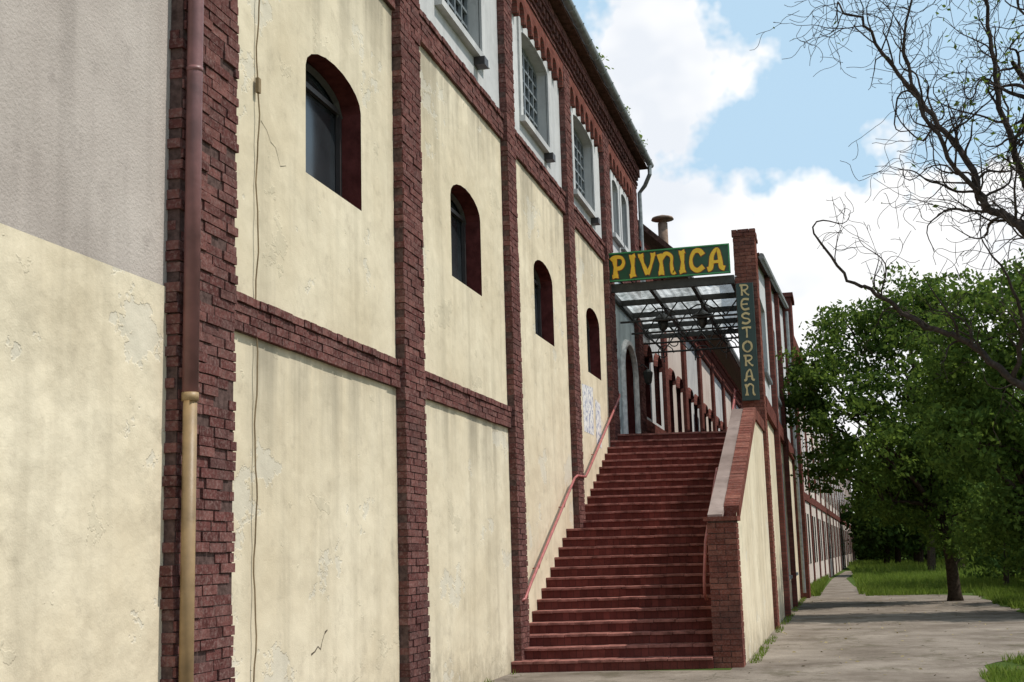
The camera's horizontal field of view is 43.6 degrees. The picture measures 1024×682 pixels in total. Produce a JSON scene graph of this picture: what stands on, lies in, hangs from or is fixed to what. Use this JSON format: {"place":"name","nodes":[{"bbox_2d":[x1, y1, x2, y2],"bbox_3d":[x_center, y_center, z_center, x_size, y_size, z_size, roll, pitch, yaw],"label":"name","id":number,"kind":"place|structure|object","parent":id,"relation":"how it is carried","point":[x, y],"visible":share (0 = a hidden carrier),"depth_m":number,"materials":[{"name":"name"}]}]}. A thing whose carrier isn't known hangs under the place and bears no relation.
{"place":"outdoors","nodes":[
{"label":"outdoors","id":0,"kind":"place"},
{"bbox_2d":[306,54,635,433],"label":"window reveals","id":1,"kind":"structure","parent":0,"point":[329,72],"depth_m":17.70,"materials":[{"name":"red paint"}]},
{"bbox_2d":[484,558,1023,681],"bbox_3d":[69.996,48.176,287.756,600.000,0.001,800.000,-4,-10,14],"label":"ground","id":2,"kind":"structure","parent":0,"point":[850,579],"depth_m":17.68,"materials":[{"name":"green plant"}]},
{"bbox_2d":[159,0,646,681],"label":"brick pilasters","id":3,"kind":"object","parent":2,"relation":"on","point":[413,30],"visible":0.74,"depth_m":13.79,"materials":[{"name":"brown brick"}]},
{"bbox_2d":[0,223,166,681],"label":"plaster","id":4,"kind":"object","parent":3,"relation":"attached to","point":[83,344],"depth_m":7.99,"materials":[{"name":"beige paint"}]},
{"bbox_2d":[179,392,198,681],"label":"downpipe","id":5,"kind":"object","parent":3,"relation":"attached to","point":[189,400],"visible":1,"depth_m":8.87,"materials":[{"name":"metal"}]},
{"bbox_2d":[253,0,260,681],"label":"old cable","id":6,"kind":"object","parent":3,"relation":"attached to","point":[257,85],"visible":1,"depth_m":10.53,"materials":[{"name":"black rubber"}]},
{"bbox_2d":[511,0,631,200],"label":"corbel arches","id":7,"kind":"structure","parent":3,"relation":"attached to","point":[522,10],"depth_m":23.97,"materials":[{"name":"brick"}]},
{"bbox_2d":[516,159,573,622],"bbox_3d":[0.548,1.098,21.048,0.001,8.000,3.970,-4,-10,14],"label":"plaster bay","id":8,"kind":"object","parent":2,"relation":"on","point":[547,436],"visible":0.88,"depth_m":20.94,"materials":[{"name":"beige paint"}]},
{"bbox_2d":[575,229,609,548],"bbox_3d":[1.614,1.762,25.160,0.001,8.000,3.530,-4,-10,14],"label":"plaster bay","id":9,"kind":"object","parent":2,"relation":"on","point":[589,277],"visible":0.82,"depth_m":25.43,"materials":[{"name":"beige paint"}]},
{"bbox_2d":[582,384,601,447],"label":"faded posters","id":10,"kind":"object","parent":9,"relation":"attached to","point":[587,393],"visible":1,"depth_m":24.91},
{"bbox_2d":[615,282,635,433],"bbox_3d":[2.653,2.408,29.167,0.001,8.000,3.350,-4,-10,14],"label":"plaster bay entrance","id":11,"kind":"object","parent":2,"relation":"on","point":[624,331],"visible":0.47,"depth_m":29.17,"materials":[{"name":"grey paint"}]},
{"bbox_2d":[638,364,652,384],"bbox_3d":[3.218,0.810,30.956,0.417,0.513,0.243,-8,-12,35],"label":"wall lantern","id":12,"kind":"object","parent":11,"relation":"attached to","point":[647,374],"depth_m":30.82,"materials":[{"name":"metal"}]},
{"bbox_2d":[639,238,658,423],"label":"gable wall","id":13,"kind":"structure","parent":2,"relation":"on","point":[647,247],"depth_m":34.73,"materials":[{"name":"brick"}]},
{"bbox_2d":[638,220,740,390],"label":"roof","id":14,"kind":"structure","parent":13,"relation":"attached to","point":[652,240],"depth_m":53.69,"materials":[{"name":"tile"}]},
{"bbox_2d":[651,215,673,242],"bbox_3d":[4.374,-2.937,36.981,0.660,1.440,0.660,-4,-10,14],"label":"flue chimney","id":15,"kind":"object","parent":14,"relation":"on","point":[661,220],"visible":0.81,"depth_m":36.92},
{"bbox_2d":[688,276,739,366],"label":"gutter","id":16,"kind":"object","parent":14,"relation":"attached to","point":[733,352],"depth_m":51.75,"materials":[{"name":"metal"}]},
{"bbox_2d":[639,240,742,545],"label":"brick trim","id":17,"kind":"structure","parent":2,"relation":"on","point":[716,367],"depth_m":44.29,"materials":[{"name":"brown brick"}]},
{"bbox_2d":[643,333,664,429],"bbox_3d":[3.743,2.795,33.449,0.001,8.600,4.100,-4,-10,14],"label":"plaster bay","id":18,"kind":"object","parent":17,"relation":"attached to","point":[654,348],"visible":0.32,"depth_m":34.04,"materials":[{"name":"beige paint"}]},
{"bbox_2d":[667,332,683,431],"bbox_3d":[4.933,3.536,38.040,0.001,8.600,4.100,-4,-10,14],"label":"plaster bay","id":19,"kind":"object","parent":17,"relation":"attached to","point":[674,361],"visible":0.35,"depth_m":38.82,"materials":[{"name":"beige paint"}]},
{"bbox_2d":[644,358,717,431],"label":"reveals","id":20,"kind":"object","parent":17,"relation":"attached to","point":[648,400],"visible":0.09,"depth_m":37.94,"materials":[{"name":"red paint"}]},
{"bbox_2d":[686,338,699,431],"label":"plaster bay","id":21,"kind":"object","parent":17,"relation":"attached to","point":[692,372],"visible":0.32,"depth_m":43.39,"materials":[{"name":"beige paint"}]},
{"bbox_2d":[701,358,712,430],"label":"plaster bay","id":22,"kind":"object","parent":17,"relation":"attached to","point":[706,385],"visible":0.28,"depth_m":48.14,"materials":[{"name":"beige paint"}]},
{"bbox_2d":[714,376,722,430],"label":"plaster bay","id":23,"kind":"object","parent":17,"relation":"attached to","point":[718,399],"visible":0.26,"depth_m":52.84,"materials":[{"name":"white paint"}]},
{"bbox_2d":[725,390,730,426],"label":"plaster bay","id":24,"kind":"object","parent":17,"relation":"attached to","point":[728,404],"visible":0.09,"depth_m":57.27,"materials":[{"name":"white paint"}]},
{"bbox_2d":[794,336,854,581],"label":"brick trim","id":25,"kind":"structure","parent":2,"relation":"on","point":[817,504],"depth_m":70.50,"materials":[{"name":"red brick"}]},
{"bbox_2d":[757,252,784,307],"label":"roof","id":26,"kind":"structure","parent":25,"relation":"on","point":[761,267],"depth_m":31.75,"materials":[{"name":"metal"}]},
{"bbox_2d":[758,253,805,592],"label":"gutter","id":27,"kind":"object","parent":25,"relation":"attached to","point":[764,262],"visible":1,"depth_m":41.38,"materials":[{"name":"metal"}]},
{"bbox_2d":[799,385,855,582],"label":"plaster","id":28,"kind":"object","parent":2,"relation":"on","point":[813,508],"visible":0.1,"depth_m":64.34,"materials":[{"name":"beige paint"}]},
{"bbox_2d":[800,411,853,562],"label":"windows","id":29,"kind":"structure","parent":28,"relation":"attached to","point":[814,538],"depth_m":68.00,"materials":[{"name":"glass"}]},
{"bbox_2d":[754,0,1023,444],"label":"corkscrew willow tree","id":30,"kind":"object","parent":2,"relation":"on","point":[982,198],"visible":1,"depth_m":13.72,"materials":[{"name":"brown plant"}]},
{"bbox_2d":[775,261,1023,600],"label":"leafy tree","id":31,"kind":"object","parent":2,"relation":"on","point":[932,496],"visible":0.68,"depth_m":35.85,"materials":[{"name":"green plant"}]},
{"bbox_2d":[839,411,1007,571],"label":"distant tree mass","id":32,"kind":"object","parent":2,"relation":"on","point":[874,541],"visible":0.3,"depth_m":94.38,"materials":[{"name":"green plant"}]},
{"bbox_2d":[885,248,1023,582],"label":"leafy tree","id":33,"kind":"object","parent":2,"relation":"on","point":[1008,431],"visible":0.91,"depth_m":29.19,"materials":[{"name":"green plant"}]},
{"bbox_2d":[936,387,1023,587],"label":"shrub thicket","id":34,"kind":"object","parent":2,"relation":"on","point":[990,562],"visible":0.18,"depth_m":45.05,"materials":[{"name":"green plant"}]},
{"bbox_2d":[731,228,779,628],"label":"brick pier","id":35,"kind":"structure","parent":0,"point":[745,242],"depth_m":26.94,"materials":[{"name":"red brick"}]},
{"bbox_2d":[736,282,759,400],"bbox_3d":[4.939,0.015,26.816,0.360,2.490,0.193,-4,-10,14],"label":"restaurant sign","id":36,"kind":"object","parent":35,"relation":"attached to","point":[747,342],"visible":1,"depth_m":26.74,"materials":[{"name":"green paint"}]},
{"bbox_2d":[490,571,1023,681],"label":"pavement path","id":37,"kind":"structure","parent":0,"point":[940,654],"depth_m":20.93,"materials":[{"name":"concrete"}]},
{"bbox_2d":[231,0,399,681],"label":"plaster bay","id":38,"kind":"object","parent":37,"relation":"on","point":[326,553],"visible":1,"depth_m":11.74,"materials":[{"name":"beige paint"}]},
{"bbox_2d":[261,121,358,678],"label":"plaster cracks","id":39,"kind":"object","parent":38,"relation":"attached to","point":[326,630],"visible":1,"depth_m":11.34,"materials":[{"name":"grey paint"}]},
{"bbox_2d":[419,45,513,681],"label":"plaster bay","id":40,"kind":"object","parent":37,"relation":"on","point":[470,608],"visible":0.94,"depth_m":16.43,"materials":[{"name":"beige paint"}]},
{"bbox_2d":[511,389,774,672],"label":"entrance staircase","id":41,"kind":"structure","parent":37,"relation":"on","point":[671,590],"depth_m":20.23,"materials":[{"name":"brick"}]},
{"bbox_2d":[767,420,800,621],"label":"wall","id":42,"kind":"structure","parent":37,"relation":"on","point":[775,515],"depth_m":30.48,"materials":[{"name":"beige paint"}]},
{"bbox_2d":[758,266,790,442],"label":"wall","id":43,"kind":"structure","parent":42,"relation":"on","point":[763,302],"depth_m":35.09,"materials":[{"name":"white paint"}]},
{"bbox_2d":[749,595,1019,677],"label":"leaf litter","id":44,"kind":"object","parent":37,"relation":"on","point":[882,627],"visible":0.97,"depth_m":22.51,"materials":[{"name":"brown plant"}]},
{"bbox_2d":[764,276,810,616],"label":"brick piers","id":45,"kind":"structure","parent":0,"point":[780,431],"depth_m":35.93,"materials":[{"name":"red brick"}]},
{"bbox_2d":[572,0,1023,492],"label":"sky","id":46,"kind":"structure","parent":0,"point":[739,136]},
{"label":"terrace","id":47,"kind":"structure","parent":0,"visible":0},
{"bbox_2d":[306,0,581,335],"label":"window glass","id":48,"kind":"object","parent":47,"relation":"on","point":[320,146],"visible":0.14,"depth_m":13.13,"materials":[{"name":"glass"}]},
{"bbox_2d":[306,56,599,372],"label":"window frames","id":49,"kind":"structure","parent":48,"relation":"attached to","point":[480,63],"depth_m":17.42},
{"bbox_2d":[434,0,629,251],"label":"sills and surrounds","id":50,"kind":"structure","parent":49,"relation":"on","point":[455,24],"depth_m":22.22,"materials":[{"name":"white paint"}]},
{"bbox_2d":[445,0,584,197],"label":"tall window frames","id":51,"kind":"structure","parent":48,"relation":"attached to","point":[531,104],"depth_m":22.52,"materials":[{"name":"white wood"}]},
{"bbox_2d":[468,0,626,246],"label":"tall window reveals","id":52,"kind":"structure","parent":48,"relation":"attached to","point":[473,24],"depth_m":22.88,"materials":[{"name":"white paint"}]},
{"bbox_2d":[620,339,640,433],"bbox_3d":[2.727,1.155,29.690,0.156,2.400,2.080,-4,-10,14],"label":"door surround","id":53,"kind":"object","parent":47,"relation":"on","point":[626,344],"visible":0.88,"depth_m":29.24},
{"bbox_2d":[611,275,738,362],"bbox_3d":[4.230,0.791,30.185,2.782,3.240,6.520,-4,-10,14],"label":"entrance canopy","id":54,"kind":"object","parent":47,"relation":"on","point":[666,308],"visible":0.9,"depth_m":29.13,"materials":[{"name":"metal"}]},
{"bbox_2d":[609,243,730,282],"bbox_3d":[3.321,-1.656,27.319,2.638,0.628,0.130,-4,-10,14],"label":"pub name sign","id":55,"kind":"object","parent":54,"relation":"attached to","point":[713,259],"visible":1,"depth_m":27.26,"materials":[{"name":"green paint"}]},
{"bbox_2d":[764,368,798,579],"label":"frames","id":56,"kind":"structure","parent":47,"relation":"on","point":[768,378],"depth_m":30.65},
{"bbox_2d":[760,300,788,569],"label":"reveals","id":57,"kind":"object","parent":56,"relation":"attached to","point":[763,325],"visible":0.12,"depth_m":31.09,"materials":[{"name":"brown brick"}]},
{"bbox_3d":[0.228,0.538,32.414,5.996,12.900,0.280,-4,-10,14],"label":"end wall","id":58,"kind":"object","parent":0,"visible":0},
{"bbox_2d":[549,0,646,169],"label":"roof","id":59,"kind":"structure","parent":58,"relation":"attached to","point":[566,21],"depth_m":26.25,"materials":[{"name":"tile"}]},
{"bbox_2d":[0,0,170,285],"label":"plaster","id":60,"kind":"object","parent":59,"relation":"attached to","point":[84,115],"depth_m":8.38,"materials":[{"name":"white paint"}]},
{"bbox_2d":[527,0,639,188],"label":"brick cornice","id":61,"kind":"structure","parent":59,"relation":"attached to","point":[551,25],"depth_m":25.59,"materials":[{"name":"brown brick"}]},
{"bbox_2d":[182,0,203,391],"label":"downpipe","id":62,"kind":"object","parent":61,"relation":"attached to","point":[192,249],"visible":0.97,"depth_m":9.27,"materials":[{"name":"brown metal"}]},
{"bbox_2d":[419,0,498,107],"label":"plaster bay","id":63,"kind":"object","parent":61,"relation":"attached to","point":[487,80],"visible":0.38,"depth_m":18.66,"materials":[{"name":"white paint"}]},
{"bbox_2d":[511,13,561,187],"bbox_3d":[0.399,-4.225,21.945,0.001,2.800,3.970,-4,-10,14],"label":"plaster bay","id":64,"kind":"object","parent":61,"relation":"attached to","point":[554,169],"visible":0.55,"depth_m":22.75,"materials":[{"name":"white paint"}]},
{"bbox_2d":[574,147,601,238],"bbox_3d":[1.466,-3.561,26.057,0.001,2.800,3.530,-4,-10,14],"label":"plaster bay","id":65,"kind":"object","parent":61,"relation":"attached to","point":[596,228],"visible":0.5,"depth_m":27.37,"materials":[{"name":"white paint"}]},
{"bbox_2d":[612,175,630,252],"bbox_3d":[2.505,-2.915,30.065,0.001,2.800,3.350,-4,-10,14],"label":"plaster bay end","id":66,"kind":"object","parent":61,"relation":"attached to","point":[616,248],"visible":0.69,"depth_m":30.14,"materials":[{"name":"white paint"}]},
{"bbox_2d":[562,0,653,281],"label":"roof gutter","id":67,"kind":"object","parent":59,"relation":"attached to","point":[571,9],"visible":0.93,"depth_m":27.60,"materials":[{"name":"grey metal"}]},
{"bbox_2d":[596,46,647,149],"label":"gutter weeds","id":68,"kind":"object","parent":59,"relation":"on","point":[640,135],"visible":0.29,"depth_m":29.08,"materials":[{"name":"green plant"}]}
]}

